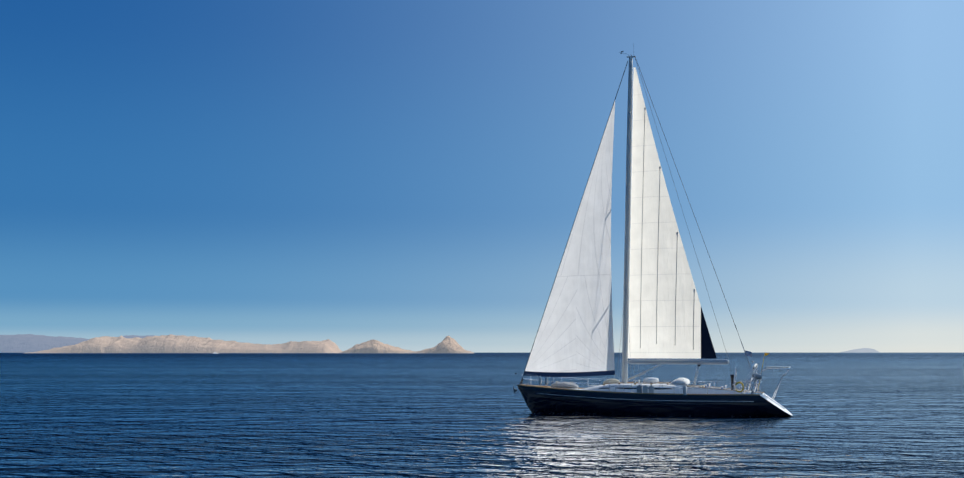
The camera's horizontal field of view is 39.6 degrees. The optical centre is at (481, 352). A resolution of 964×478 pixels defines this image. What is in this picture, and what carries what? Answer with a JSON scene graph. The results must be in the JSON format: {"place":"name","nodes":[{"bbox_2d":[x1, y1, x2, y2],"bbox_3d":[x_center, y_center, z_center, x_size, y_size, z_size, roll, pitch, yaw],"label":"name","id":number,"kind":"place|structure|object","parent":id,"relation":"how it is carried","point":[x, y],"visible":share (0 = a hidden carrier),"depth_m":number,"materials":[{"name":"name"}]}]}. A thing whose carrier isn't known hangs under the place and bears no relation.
{"place":"outdoors","nodes":[
{"label":"outdoors","id":0,"kind":"place"},
{"bbox_2d":[0,334,243,352],"bbox_3d":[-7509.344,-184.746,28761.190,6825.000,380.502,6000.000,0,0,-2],"label":"ridge","id":1,"kind":"structure","parent":0,"point":[21,343],"depth_m":26015.08,"materials":[{"name":"grey stone"}]},
{"bbox_2d":[27,334,342,352],"bbox_3d":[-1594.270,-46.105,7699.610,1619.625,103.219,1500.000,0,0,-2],"label":"island","id":2,"kind":"structure","parent":0,"point":[170,343],"depth_m":7003.44,"materials":[{"name":"beige stone"}]},
{"bbox_2d":[0,353,963,477],"bbox_3d":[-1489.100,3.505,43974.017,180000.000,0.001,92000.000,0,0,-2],"label":"sea","id":3,"kind":"structure","parent":0,"point":[331,415],"depth_m":67.98,"materials":[{"name":"blue liquid"}]},
{"bbox_2d":[341,336,473,352],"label":"island","id":4,"kind":"object","parent":3,"relation":"in","point":[448,344],"visible":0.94,"depth_m":5612.88,"materials":[{"name":"beige stone"}]},
{"bbox_2d":[513,51,792,416],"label":"yacht","id":5,"kind":"object","parent":3,"relation":"on","point":[663,315],"visible":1,"depth_m":75.06,"materials":[{"name":"black"}]},
{"bbox_2d":[0,0,963,352],"label":"sky","id":6,"kind":"structure","parent":0,"point":[412,175],"materials":[{"name":"blue"}]},
{"bbox_2d":[839,348,879,352],"bbox_3d":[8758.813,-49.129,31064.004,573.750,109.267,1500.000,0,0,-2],"label":"islet","id":7,"kind":"object","parent":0,"point":[865,350],"visible":0.94,"depth_m":30431.80,"materials":[{"name":"grey stone"}]}
]}

